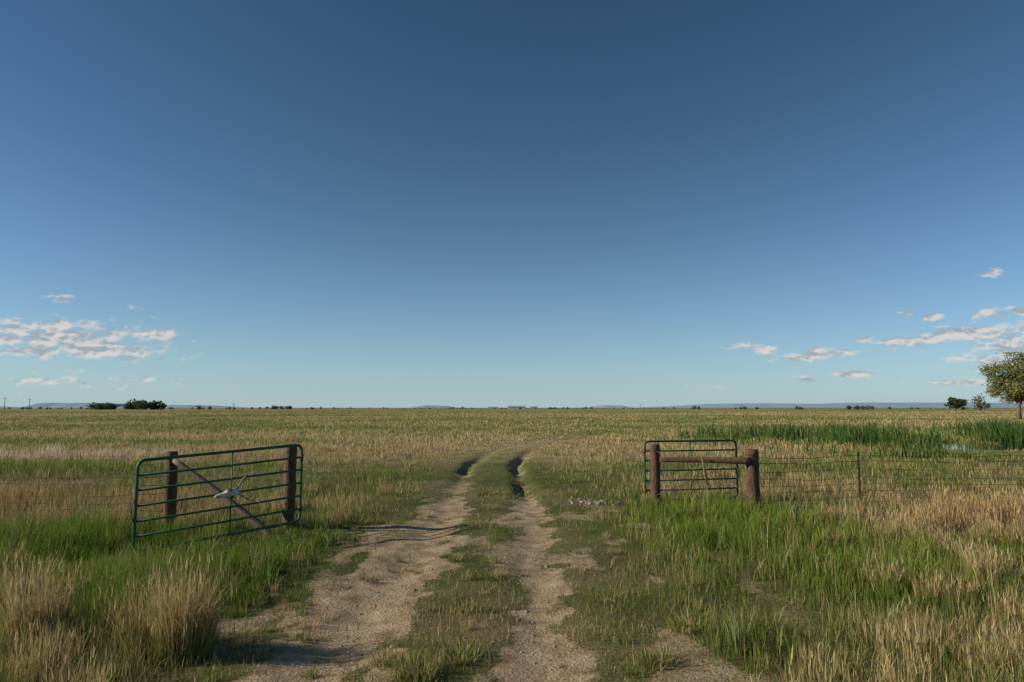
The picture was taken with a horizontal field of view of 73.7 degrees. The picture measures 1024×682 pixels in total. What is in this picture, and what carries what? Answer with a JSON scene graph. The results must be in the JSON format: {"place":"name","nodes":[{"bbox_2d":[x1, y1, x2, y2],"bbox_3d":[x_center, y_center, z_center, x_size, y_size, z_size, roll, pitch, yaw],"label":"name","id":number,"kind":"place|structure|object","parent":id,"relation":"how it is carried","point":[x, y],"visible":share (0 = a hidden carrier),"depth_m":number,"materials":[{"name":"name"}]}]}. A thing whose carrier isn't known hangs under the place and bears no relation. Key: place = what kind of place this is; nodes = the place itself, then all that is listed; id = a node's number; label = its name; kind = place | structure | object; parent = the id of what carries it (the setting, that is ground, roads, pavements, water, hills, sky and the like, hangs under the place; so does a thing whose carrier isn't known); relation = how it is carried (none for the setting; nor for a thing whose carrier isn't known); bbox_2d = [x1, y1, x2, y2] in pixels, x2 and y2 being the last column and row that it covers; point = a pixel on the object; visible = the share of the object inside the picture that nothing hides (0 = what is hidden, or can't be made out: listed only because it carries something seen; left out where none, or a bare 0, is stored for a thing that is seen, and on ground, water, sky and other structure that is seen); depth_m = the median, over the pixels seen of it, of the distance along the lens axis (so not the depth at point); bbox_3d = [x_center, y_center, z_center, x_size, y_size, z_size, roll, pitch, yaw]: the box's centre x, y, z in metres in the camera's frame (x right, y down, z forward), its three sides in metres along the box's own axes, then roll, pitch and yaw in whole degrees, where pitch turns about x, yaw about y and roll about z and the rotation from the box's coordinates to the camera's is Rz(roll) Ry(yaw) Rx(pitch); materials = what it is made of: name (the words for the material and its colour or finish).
{"place":"outdoors","nodes":[
{"label":"outdoors","id":0,"kind":"place"},
{"bbox_2d":[18,403,125,407],"bbox_3d":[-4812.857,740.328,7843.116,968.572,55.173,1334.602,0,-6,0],"label":"hill","id":1,"kind":"structure","parent":0,"point":[61,405],"depth_m":7352.79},
{"bbox_2d":[117,405,248,407],"bbox_3d":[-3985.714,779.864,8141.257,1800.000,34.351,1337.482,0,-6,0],"label":"hill","id":2,"kind":"structure","parent":0,"point":[187,406],"depth_m":7709.47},
{"bbox_2d":[411,405,456,407],"bbox_3d":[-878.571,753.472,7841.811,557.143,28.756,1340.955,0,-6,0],"label":"hill","id":3,"kind":"structure","parent":0,"point":[428,406],"depth_m":7348.64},
{"bbox_2d":[0,410,1023,681],"bbox_3d":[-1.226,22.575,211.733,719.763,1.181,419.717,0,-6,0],"label":"meadow grass","id":4,"kind":"structure","parent":0,"point":[108,568],"depth_m":12.33,"materials":[{"name":"green plant"}]},
{"bbox_2d":[0,408,1023,681],"bbox_3d":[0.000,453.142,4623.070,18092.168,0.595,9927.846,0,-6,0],"label":"ground","id":5,"kind":"structure","parent":0,"point":[354,598],"depth_m":9.09,"materials":[{"name":"brown soil"}]},
{"bbox_2d":[0,476,164,526],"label":"wire fence","id":6,"kind":"object","parent":5,"relation":"on","point":[36,496],"visible":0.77,"depth_m":12.16,"materials":[{"name":"metal"}]},
{"bbox_2d":[162,451,177,529],"bbox_3d":[-6.024,2.833,12.032,0.231,1.765,0.215,0,-6,0],"label":"wooden fence post","id":7,"kind":"object","parent":5,"relation":"on","point":[170,494],"visible":0.59,"depth_m":11.98,"materials":[{"name":"brown wood"}]},
{"bbox_2d":[131,444,303,552],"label":"metal farm gate","id":8,"kind":"structure","parent":5,"relation":"on","point":[135,521],"depth_m":10.87,"materials":[{"name":"green metal"}]},
{"bbox_2d":[214,470,260,502],"bbox_3d":[-4.393,2.348,10.974,0.716,0.552,0.194,3,-6,-28],"label":"deer skull","id":9,"kind":"object","parent":8,"relation":"attached to","point":[232,492],"visible":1,"depth_m":10.87},
{"bbox_2d":[172,458,276,535],"bbox_3d":[-4.965,2.718,11.778,1.980,1.391,0.133,-1,-6,7],"label":"brace pole","id":10,"kind":"object","parent":5,"relation":"on","point":[241,510],"visible":0.73,"depth_m":11.76,"materials":[{"name":"grey wood"}]},
{"bbox_2d":[282,444,296,529],"bbox_3d":[-3.966,2.785,12.168,0.226,1.884,0.222,0,-6,0],"label":"wooden fence post","id":11,"kind":"object","parent":5,"relation":"on","point":[289,490],"visible":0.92,"depth_m":12.12,"materials":[{"name":"brown wood"}]},
{"bbox_2d":[216,482,590,681],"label":"track pebbles","id":12,"kind":"object","parent":5,"relation":"on","point":[414,589],"visible":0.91,"depth_m":7.88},
{"bbox_2d":[8,399,990,410],"bbox_3d":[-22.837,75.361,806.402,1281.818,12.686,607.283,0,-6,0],"label":"distant trees","id":13,"kind":"object","parent":5,"relation":"on","point":[142,404],"visible":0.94,"depth_m":694.90,"materials":[{"name":"green plant"}]},
{"bbox_2d":[0,436,1023,681],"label":"dry grass stems","id":14,"kind":"object","parent":5,"relation":"on","point":[960,518],"visible":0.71,"depth_m":13.13,"materials":[{"name":"beige plant"}]},
{"bbox_2d":[567,498,620,507],"bbox_3d":[1.836,3.633,15.431,1.053,0.118,1.164,3,-6,-25],"label":"rock pile","id":15,"kind":"object","parent":5,"relation":"on","point":[596,502],"visible":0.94,"depth_m":15.37,"materials":[{"name":"grey stone"}]},
{"bbox_2d":[650,444,660,506],"bbox_3d":[3.171,3.162,15.064,0.234,1.760,0.226,0,-6,0],"label":"wooden fence post","id":16,"kind":"object","parent":5,"relation":"on","point":[655,469],"visible":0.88,"depth_m":15.01,"materials":[{"name":"brown wood"}]},
{"bbox_2d":[638,439,738,499],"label":"metal farm gate","id":17,"kind":"structure","parent":5,"relation":"on","point":[644,451],"depth_m":15.77,"materials":[{"name":"green metal"}]},
{"bbox_2d":[723,605,753,655],"bbox_3d":[2.012,2.534,6.023,0.390,0.430,0.638,0,-6,0],"label":"leafy plant","id":18,"kind":"object","parent":5,"relation":"on","point":[739,634],"visible":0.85,"depth_m":5.96,"materials":[{"name":"green plant"}]},
{"bbox_2d":[745,449,760,510],"bbox_3d":[5.101,3.128,14.434,0.290,1.667,0.281,0,-6,0],"label":"wooden fence post","id":19,"kind":"object","parent":5,"relation":"on","point":[752,479],"visible":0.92,"depth_m":14.36,"materials":[{"name":"brown wood"}]},
{"bbox_2d":[659,457,750,464],"bbox_3d":[4.135,2.561,14.678,1.893,0.144,0.138,-2,-6,18],"label":"fence rail","id":20,"kind":"object","parent":19,"relation":"attached to","point":[732,460],"visible":1,"depth_m":14.60,"materials":[{"name":"brown wood"}]},
{"bbox_2d":[657,451,756,501],"bbox_3d":[4.115,2.877,14.564,2.054,1.007,0.190,-2,-6,18],"label":"wire tension stick","id":21,"kind":"object","parent":19,"relation":"attached to","point":[705,474],"visible":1,"depth_m":14.51,"materials":[{"name":"grey wood"}]},
{"bbox_2d":[635,416,1023,461],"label":"marsh reeds","id":22,"kind":"object","parent":5,"relation":"on","point":[869,435],"visible":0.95,"depth_m":43.03,"materials":[{"name":"green plant"}]},
{"bbox_2d":[759,452,1022,505],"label":"wire fence","id":23,"kind":"object","parent":5,"relation":"on","point":[858,477],"visible":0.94,"depth_m":15.14,"materials":[{"name":"metal"}]},
{"bbox_2d":[945,397,966,411],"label":"round tree","id":24,"kind":"object","parent":5,"relation":"on","point":[955,403],"visible":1,"depth_m":297.42,"materials":[{"name":"green plant"}]},
{"bbox_2d":[970,352,1023,419],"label":"cottonwood tree","id":25,"kind":"object","parent":5,"relation":"on","point":[1012,388],"visible":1,"depth_m":119.45,"materials":[{"name":"green plant"}]},
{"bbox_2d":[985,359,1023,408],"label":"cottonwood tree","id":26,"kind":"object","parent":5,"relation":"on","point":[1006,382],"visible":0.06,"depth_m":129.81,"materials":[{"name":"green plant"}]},
{"bbox_2d":[0,478,1023,681],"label":"bunch grass","id":27,"kind":"structure","parent":0,"point":[195,632],"depth_m":6.05,"materials":[{"name":"beige plant"}]},
{"bbox_2d":[0,491,1023,642],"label":"lush green grass","id":28,"kind":"structure","parent":0,"point":[653,512],"depth_m":10.07,"materials":[{"name":"green plant"}]},
{"bbox_2d":[0,0,1023,407],"label":"sky","id":29,"kind":"structure","parent":0,"point":[243,203],"materials":[{"name":"blue"}]},
{"bbox_2d":[508,406,525,408],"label":"farm barn","id":30,"kind":"structure","parent":0,"point":[516,407],"depth_m":934.58,"materials":[{"name":"white"}]},
{"bbox_2d":[587,405,631,407],"bbox_3d":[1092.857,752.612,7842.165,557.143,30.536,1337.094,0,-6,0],"label":"hill","id":31,"kind":"structure","parent":0,"point":[608,406],"depth_m":7348.19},
{"bbox_2d":[637,403,1016,407],"bbox_3d":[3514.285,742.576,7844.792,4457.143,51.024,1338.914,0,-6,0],"label":"hill","id":32,"kind":"structure","parent":0,"point":[769,405],"depth_m":7343.55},
{"bbox_2d":[826,402,1023,407],"bbox_3d":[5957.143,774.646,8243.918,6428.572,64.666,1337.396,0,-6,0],"label":"hill","id":33,"kind":"structure","parent":0,"point":[1000,404],"depth_m":7807.97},
{"bbox_2d":[909,442,1023,449],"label":"pond water","id":34,"kind":"structure","parent":0,"point":[985,446],"depth_m":39.83,"materials":[{"name":"grey liquid"}]}
]}

